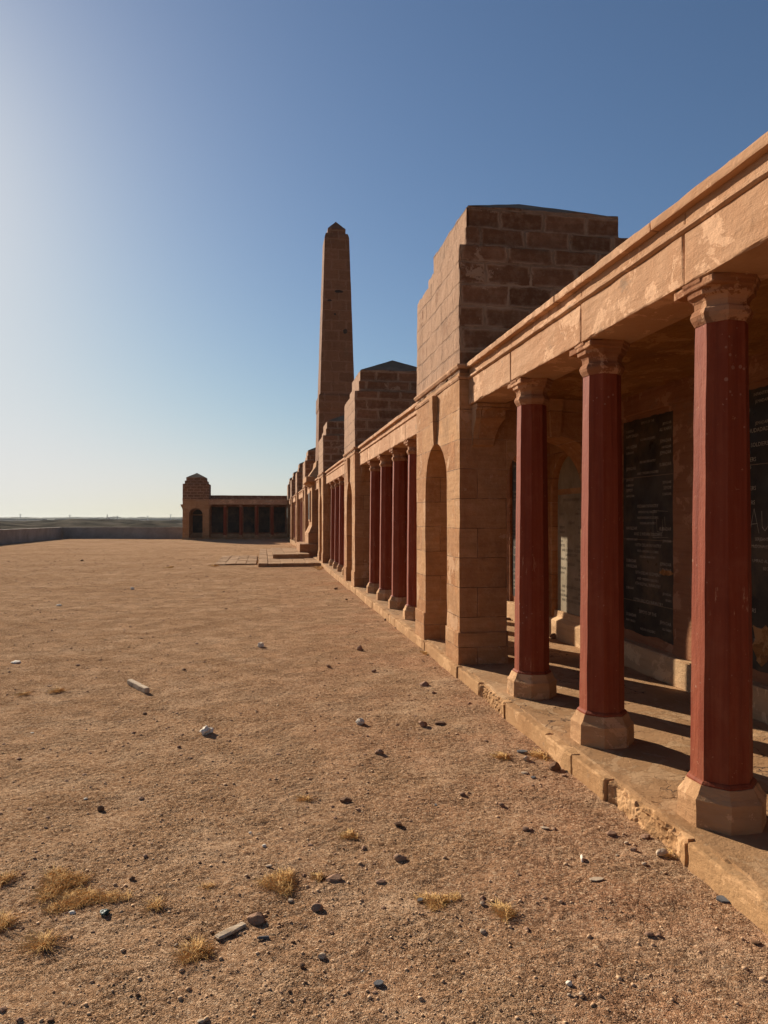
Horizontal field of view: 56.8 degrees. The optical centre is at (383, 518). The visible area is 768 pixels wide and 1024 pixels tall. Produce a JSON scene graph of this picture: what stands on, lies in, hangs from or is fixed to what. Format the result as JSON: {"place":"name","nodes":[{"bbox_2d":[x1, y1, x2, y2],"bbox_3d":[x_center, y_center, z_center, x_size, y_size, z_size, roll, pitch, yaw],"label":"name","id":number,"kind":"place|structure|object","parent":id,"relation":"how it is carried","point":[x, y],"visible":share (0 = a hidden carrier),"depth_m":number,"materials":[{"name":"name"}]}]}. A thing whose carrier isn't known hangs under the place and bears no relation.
{"place":"outdoors","nodes":[
{"label":"outdoors","id":0,"kind":"place"},
{"bbox_2d":[0,519,767,1023],"bbox_3d":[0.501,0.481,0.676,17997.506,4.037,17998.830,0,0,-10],"label":"ground","id":1,"kind":"structure","parent":0,"point":[648,903],"depth_m":3.70,"materials":[{"name":"brown gravel"}]},
{"bbox_2d":[0,870,24,886],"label":"grass tuft","id":2,"kind":"object","parent":1,"relation":"on","point":[3,878],"visible":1,"depth_m":3.17,"materials":[{"name":"plant"}]},
{"bbox_2d":[0,907,25,932],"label":"grass tuft","id":3,"kind":"object","parent":1,"relation":"on","point":[3,921],"visible":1,"depth_m":2.84,"materials":[{"name":"plant"}]},
{"bbox_2d":[12,691,31,696],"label":"grass tuft","id":4,"kind":"object","parent":1,"relation":"on","point":[21,693],"visible":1,"depth_m":6.50,"materials":[{"name":"plant"}]},
{"bbox_2d":[0,527,61,544],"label":"perimeter wall","id":5,"kind":"structure","parent":1,"relation":"on","point":[9,536],"depth_m":50.62,"materials":[{"name":"grey concrete"}]},
{"bbox_2d":[13,928,70,960],"bbox_3d":[-1.298,1.609,2.694,0.231,0.031,0.239,0,0,-10],"label":"grass tuft","id":6,"kind":"object","parent":1,"relation":"on","point":[38,944],"visible":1,"depth_m":2.69,"materials":[{"name":"plant"}]},
{"bbox_2d":[46,687,66,693],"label":"grass tuft","id":7,"kind":"object","parent":1,"relation":"on","point":[58,689],"visible":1,"depth_m":6.62,"materials":[{"name":"plant"}]},
{"bbox_2d":[29,864,99,904],"bbox_3d":[-1.467,1.608,3.148,0.324,0.031,0.334,0,0,31],"label":"grass tuft","id":8,"kind":"object","parent":1,"relation":"on","point":[56,882],"visible":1,"depth_m":3.14,"materials":[{"name":"plant"}]},
{"bbox_2d":[36,883,136,915],"bbox_3d":[-1.246,1.610,3.022,0.403,0.025,0.262,0,0,-10],"label":"grass tuft","id":9,"kind":"object","parent":1,"relation":"on","point":[77,900],"visible":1,"depth_m":3.00,"materials":[{"name":"plant"}]},
{"bbox_2d":[0,516,182,519],"bbox_3d":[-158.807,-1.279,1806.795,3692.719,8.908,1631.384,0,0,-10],"label":"distant trees","id":10,"kind":"object","parent":1,"relation":"on","point":[65,518],"visible":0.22,"depth_m":1396.92,"materials":[{"name":"grey plant"}]},
{"bbox_2d":[97,805,104,810],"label":"stone","id":11,"kind":"object","parent":1,"relation":"on","point":[101,808],"visible":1,"depth_m":3.94,"materials":[{"name":"brown stone"}]},
{"bbox_2d":[99,909,109,915],"bbox_3d":[-1.145,1.611,2.909,0.043,0.024,0.049,0,0,-10],"label":"stone","id":12,"kind":"object","parent":1,"relation":"on","point":[104,911],"visible":1,"depth_m":2.90,"materials":[{"name":"grey stone"}]},
{"bbox_2d":[62,527,182,538],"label":"perimeter wall","id":13,"kind":"structure","parent":1,"relation":"on","point":[121,532],"depth_m":58.86,"materials":[{"name":"grey concrete"}]},
{"bbox_2d":[127,679,149,692],"bbox_3d":[-2.339,1.590,6.754,0.053,0.053,0.468,0,0,-39],"label":"timber stub","id":14,"kind":"object","parent":1,"relation":"on","point":[138,686],"visible":1,"depth_m":6.70,"materials":[{"name":"beige wood"}]},
{"bbox_2d":[136,894,168,914],"bbox_3d":[-0.963,1.609,2.962,0.138,0.023,0.165,0,0,-35],"label":"grass tuft","id":15,"kind":"object","parent":1,"relation":"on","point":[151,906],"visible":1,"depth_m":2.96,"materials":[{"name":"plant"}]},
{"bbox_2d":[166,933,219,967],"bbox_3d":[-0.710,1.610,2.655,0.205,0.026,0.237,0,0,-10],"label":"grass tuft","id":16,"kind":"object","parent":1,"relation":"on","point":[193,951],"visible":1,"depth_m":2.63,"materials":[{"name":"plant"}]},
{"bbox_2d":[195,881,216,890],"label":"grass tuft","id":17,"kind":"object","parent":1,"relation":"on","point":[205,886],"visible":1,"depth_m":3.12,"materials":[{"name":"plant"}]},
{"bbox_2d":[199,726,213,735],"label":"crumpled litter","id":18,"kind":"object","parent":1,"relation":"on","point":[205,730],"visible":0.95,"depth_m":5.32,"materials":[{"name":"white paper"}]},
{"bbox_2d":[215,922,245,939],"bbox_3d":[-0.601,1.615,2.785,0.036,0.014,0.133,0,0,43],"label":"wooden slat","id":19,"kind":"object","parent":1,"relation":"on","point":[229,931],"visible":1,"depth_m":2.77,"materials":[{"name":"beige wood"}]},
{"bbox_2d":[182,537,286,539],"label":"wing floor","id":20,"kind":"structure","parent":1,"relation":"on","point":[210,538],"depth_m":57.24,"materials":[{"name":"beige stone"}]},
{"bbox_2d":[180,473,210,537],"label":"pavilion","id":21,"kind":"structure","parent":20,"relation":"on","point":[196,507],"depth_m":56.99,"materials":[{"name":"brown stone"}]},
{"bbox_2d":[209,495,287,536],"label":"colonnade","id":22,"kind":"object","parent":20,"relation":"on","point":[244,516],"visible":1,"depth_m":59.10,"materials":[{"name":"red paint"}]},
{"bbox_2d":[287,478,291,536],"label":"pavilion","id":23,"kind":"structure","parent":20,"relation":"on","point":[288,510],"depth_m":58.09,"materials":[{"name":"stone"}]},
{"bbox_2d":[214,555,257,564],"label":"paving","id":24,"kind":"structure","parent":1,"relation":"on","point":[236,560],"depth_m":26.94,"materials":[{"name":"beige stone"}]},
{"bbox_2d":[247,912,265,924],"bbox_3d":[-0.515,1.610,2.858,0.077,0.046,0.053,0,-1,-1],"label":"stone","id":25,"kind":"object","parent":1,"relation":"on","point":[257,918],"visible":1,"depth_m":2.85,"materials":[{"name":"stone"}]},
{"bbox_2d":[258,549,267,566],"bbox_3d":[-5.067,1.596,29.773,0.339,0.212,12.004,0,0,-10],"label":"terrace edging","id":26,"kind":"object","parent":1,"relation":"on","point":[263,560],"visible":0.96,"depth_m":26.75,"materials":[{"name":"beige stone"}]},
{"bbox_2d":[257,935,268,938],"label":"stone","id":27,"kind":"object","parent":1,"relation":"on","point":[262,937],"visible":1,"depth_m":2.73,"materials":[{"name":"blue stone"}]},
{"bbox_2d":[248,865,301,896],"bbox_3d":[-0.476,1.606,3.143,0.252,0.029,0.309,0,0,-10],"label":"grass tuft","id":28,"kind":"object","parent":1,"relation":"on","point":[282,878],"visible":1,"depth_m":3.14,"materials":[{"name":"plant"}]},
{"bbox_2d":[0,544,556,1021],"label":"rubble","id":29,"kind":"object","parent":1,"relation":"on","point":[2,1008],"visible":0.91,"depth_m":6.47,"materials":[{"name":"brown stone"}]},
{"bbox_2d":[267,549,320,566],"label":"terrace","id":30,"kind":"structure","parent":1,"relation":"on","point":[296,562],"depth_m":24.49,"materials":[{"name":"beige stone"}]},
{"bbox_2d":[271,548,309,558],"bbox_3d":[-4.020,1.431,29.950,1.404,0.188,5.797,0,0,-10],"label":"terrace step","id":31,"kind":"object","parent":30,"relation":"on","point":[282,553],"visible":0.89,"depth_m":27.52,"materials":[{"name":"beige stone"}]},
{"bbox_2d":[290,793,316,802],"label":"grass tuft","id":32,"kind":"object","parent":1,"relation":"on","point":[301,798],"visible":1,"depth_m":4.08,"materials":[{"name":"plant"}]},
{"bbox_2d":[311,903,323,911],"bbox_3d":[-0.278,1.613,2.945,0.039,0.032,0.042,0,0,34],"label":"stone","id":33,"kind":"object","parent":1,"relation":"on","point":[316,907],"visible":1,"depth_m":2.94,"materials":[{"name":"stone"}]},
{"bbox_2d":[308,871,326,883],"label":"grass tuft","id":34,"kind":"object","parent":1,"relation":"on","point":[316,876],"visible":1,"depth_m":3.20,"materials":[{"name":"plant"}]},
{"bbox_2d":[311,565,323,569],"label":"grass tuft","id":35,"kind":"object","parent":1,"relation":"on","point":[319,567],"visible":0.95,"depth_m":23.28,"materials":[{"name":"plant"}]},
{"bbox_2d":[318,952,325,958],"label":"pebble","id":36,"kind":"object","parent":1,"relation":"on","point":[321,955],"visible":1,"depth_m":2.62,"materials":[{"name":"grey stone"}]},
{"bbox_2d":[326,873,341,881],"bbox_3d":[-0.226,1.612,3.188,0.073,0.020,0.051,0,2,-22],"label":"stone","id":37,"kind":"object","parent":1,"relation":"on","point":[334,877],"visible":1,"depth_m":3.18,"materials":[{"name":"brown stone"}]},
{"bbox_2d":[340,797,351,802],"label":"stone","id":38,"kind":"object","parent":1,"relation":"on","point":[346,799],"visible":1,"depth_m":4.05,"materials":[{"name":"stone"}]},
{"bbox_2d":[335,828,360,840],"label":"grass tuft","id":39,"kind":"object","parent":1,"relation":"on","point":[347,834],"visible":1,"depth_m":3.61,"materials":[{"name":"plant"}]},
{"bbox_2d":[355,718,364,724],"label":"crumpled litter","id":40,"kind":"object","parent":1,"relation":"on","point":[360,721],"visible":0.99,"depth_m":5.58,"materials":[{"name":"white paper"}]},
{"bbox_2d":[373,979,383,985],"bbox_3d":[-0.018,1.613,2.469,0.035,0.006,0.027,-3,4,-21],"label":"slate","id":41,"kind":"object","parent":1,"relation":"on","point":[380,982],"visible":1,"depth_m":2.47,"materials":[{"name":"grey stone"}]},
{"bbox_2d":[375,748,383,754],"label":"stone","id":42,"kind":"object","parent":1,"relation":"on","point":[379,751],"visible":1,"depth_m":4.87,"materials":[{"name":"stone"}]},
{"bbox_2d":[393,821,401,825],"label":"stone","id":43,"kind":"object","parent":1,"relation":"on","point":[397,823],"visible":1,"depth_m":3.73,"materials":[{"name":"brown stone"}]},
{"bbox_2d":[393,854,406,861],"bbox_3d":[0.077,1.610,3.373,0.060,0.036,0.040,0,0,-15],"label":"stone","id":44,"kind":"object","parent":1,"relation":"on","point":[399,857],"visible":1,"depth_m":3.36,"materials":[{"name":"stone"}]},
{"bbox_2d":[418,721,426,726],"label":"stone","id":45,"kind":"object","parent":1,"relation":"on","point":[422,723],"visible":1,"depth_m":5.53,"materials":[{"name":"brown stone"}]},
{"bbox_2d":[419,681,427,685],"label":"stone","id":46,"kind":"object","parent":1,"relation":"on","point":[424,683],"visible":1,"depth_m":6.87,"materials":[{"name":"beige stone"}]},
{"bbox_2d":[413,891,462,912],"bbox_3d":[0.234,1.611,2.996,0.242,0.018,0.191,0,0,-10],"label":"grass tuft","id":47,"kind":"object","parent":1,"relation":"on","point":[437,900],"visible":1,"depth_m":3.00,"materials":[{"name":"plant"}]},
{"bbox_2d":[435,721,445,724],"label":"stone","id":48,"kind":"object","parent":1,"relation":"on","point":[440,723],"visible":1,"depth_m":5.59,"materials":[{"name":"brown stone"}]},
{"bbox_2d":[489,751,513,760],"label":"grass tuft","id":49,"kind":"object","parent":1,"relation":"on","point":[502,755],"visible":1,"depth_m":4.82,"materials":[{"name":"plant"}]},
{"bbox_2d":[485,898,521,923],"bbox_3d":[0.497,1.604,2.902,0.156,0.021,0.222,0,0,-10],"label":"grass tuft","id":50,"kind":"object","parent":1,"relation":"on","point":[506,910],"visible":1,"depth_m":2.90,"materials":[{"name":"plant"}]},
{"bbox_2d":[522,826,528,830],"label":"stone","id":51,"kind":"object","parent":1,"relation":"on","point":[525,828],"visible":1,"depth_m":3.67,"materials":[{"name":"brown stone"}]},
{"bbox_2d":[287,537,767,934],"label":"kerb","id":52,"kind":"structure","parent":1,"relation":"on","point":[739,890],"depth_m":4.03,"materials":[{"name":"stone"}]},
{"bbox_2d":[288,537,767,890],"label":"walkway","id":53,"kind":"structure","parent":1,"relation":"on","point":[649,766],"depth_m":4.85,"materials":[{"name":"beige stone"}]},
{"bbox_2d":[290,471,296,539],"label":"pavilion","id":54,"kind":"structure","parent":53,"relation":"on","point":[292,487],"depth_m":50.93,"materials":[{"name":"stone"}]},
{"bbox_2d":[293,495,294,540],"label":"colonnade","id":55,"kind":"object","parent":53,"relation":"on","point":[294,516],"visible":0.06,"depth_m":49.60,"materials":[{"name":"stone"}]},
{"bbox_2d":[295,462,303,543],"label":"pavilion","id":56,"kind":"structure","parent":53,"relation":"on","point":[299,481],"depth_m":42.61,"materials":[{"name":"stone"}]},
{"bbox_2d":[298,489,302,541],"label":"colonnade","id":57,"kind":"object","parent":53,"relation":"on","point":[300,494],"visible":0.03,"depth_m":40.49,"materials":[{"name":"stone"}]},
{"bbox_2d":[302,447,315,541],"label":"pavilion","id":58,"kind":"structure","parent":53,"relation":"on","point":[309,462],"depth_m":34.43,"materials":[{"name":"stone"}]},
{"bbox_2d":[314,477,317,556],"bbox_3d":[-1.595,-0.040,27.622,2.022,3.109,3.036,0,0,-10],"label":"colonnade","id":59,"kind":"object","parent":53,"relation":"on","point":[316,483],"visible":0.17,"depth_m":28.21,"materials":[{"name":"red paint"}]},
{"bbox_2d":[297,222,353,555],"bbox_3d":[-2.191,-5.588,30.260,2.937,14.176,2.806,0,0,-10],"label":"obelisk","id":60,"kind":"object","parent":53,"relation":"on","point":[336,372],"visible":0.58,"depth_m":29.65,"materials":[{"name":"brown stone"}]},
{"bbox_2d":[318,415,343,562],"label":"pavilion","id":61,"kind":"structure","parent":53,"relation":"on","point":[331,448],"depth_m":24.01,"materials":[{"name":"stone"}]},
{"bbox_2d":[325,458,343,574],"bbox_3d":[-0.467,-0.039,20.965,2.028,3.111,6.424,0,0,-10],"label":"colonnade","id":62,"kind":"object","parent":53,"relation":"on","point":[335,476],"visible":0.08,"depth_m":21.32,"materials":[{"name":"stone"}]},
{"bbox_2d":[343,360,416,586],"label":"pavilion","id":63,"kind":"structure","parent":53,"relation":"on","point":[383,394],"depth_m":15.76,"materials":[{"name":"stone"}]},
{"bbox_2d":[358,402,515,620],"bbox_3d":[0.947,-0.039,12.634,2.028,3.111,6.424,0,0,-10],"label":"colonnade","id":64,"kind":"object","parent":53,"relation":"on","point":[387,452],"visible":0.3,"depth_m":11.76,"materials":[{"name":"stone"}]},
{"bbox_2d":[414,204,627,664],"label":"pavilion","id":65,"kind":"structure","parent":53,"relation":"on","point":[500,271],"depth_m":7.50,"materials":[{"name":"brown stone"}]},
{"bbox_2d":[550,633,555,638],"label":"stone","id":66,"kind":"object","parent":53,"relation":"on","point":[552,635],"visible":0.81,"depth_m":8.85,"materials":[{"name":"brown stone"}]},
{"bbox_2d":[466,131,767,835],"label":"colonnade","id":67,"kind":"object","parent":53,"relation":"on","point":[647,344],"visible":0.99,"depth_m":4.67,"materials":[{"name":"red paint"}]},
{"bbox_2d":[522,749,551,762],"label":"grass tuft","id":68,"kind":"object","parent":1,"relation":"on","point":[534,754],"visible":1,"depth_m":4.84,"materials":[{"name":"plant"}]},
{"bbox_2d":[549,762,560,770],"bbox_3d":[1.103,1.607,4.602,0.075,0.058,0.057,0,2,-24],"label":"stone","id":69,"kind":"object","parent":1,"relation":"on","point":[554,766],"visible":1,"depth_m":4.58,"materials":[{"name":"brown stone"}]},
{"bbox_2d":[566,980,571,985],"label":"pebble","id":70,"kind":"object","parent":1,"relation":"on","point":[568,983],"visible":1,"depth_m":2.46,"materials":[{"name":"white stone"}]},
{"bbox_2d":[589,877,603,880],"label":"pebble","id":71,"kind":"object","parent":1,"relation":"on","point":[596,878],"visible":1,"depth_m":3.17,"materials":[{"name":"beige stone"}]},
{"bbox_2d":[606,830,616,835],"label":"stone","id":72,"kind":"object","parent":1,"relation":"on","point":[611,833],"visible":1,"depth_m":3.61,"materials":[{"name":"brown stone"}]},
{"bbox_2d":[641,834,649,838],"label":"stone","id":73,"kind":"object","parent":1,"relation":"on","point":[645,836],"visible":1,"depth_m":3.60,"materials":[{"name":"brown stone"}]},
{"bbox_2d":[644,931,653,936],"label":"stone","id":74,"kind":"object","parent":1,"relation":"on","point":[651,934],"visible":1,"depth_m":2.75,"materials":[{"name":"stone"}]},
{"bbox_2d":[656,848,667,855],"bbox_3d":[1.333,1.606,3.417,0.058,0.042,0.047,0,0,-12],"label":"stone","id":75,"kind":"object","parent":1,"relation":"on","point":[661,851],"visible":0.95,"depth_m":3.40,"materials":[{"name":"beige stone"}]},
{"bbox_2d":[655,848,677,860],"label":"grass tuft","id":76,"kind":"object","parent":1,"relation":"on","point":[670,855],"visible":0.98,"depth_m":3.40,"materials":[{"name":"plant"}]},
{"bbox_2d":[716,895,729,902],"bbox_3d":[1.442,1.612,3.009,0.063,0.006,0.048,-2,2,19],"label":"stone","id":77,"kind":"object","parent":1,"relation":"on","point":[722,898],"visible":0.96,"depth_m":3.00,"materials":[{"name":"grey stone"}]},
{"bbox_2d":[751,940,761,944],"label":"stone","id":78,"kind":"object","parent":1,"relation":"on","point":[756,942],"visible":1,"depth_m":2.70,"materials":[{"name":"brown stone"}]},
{"bbox_2d":[0,0,767,517],"label":"sky","id":79,"kind":"structure","parent":0,"point":[175,175],"materials":[{"name":"blue"}]}
]}

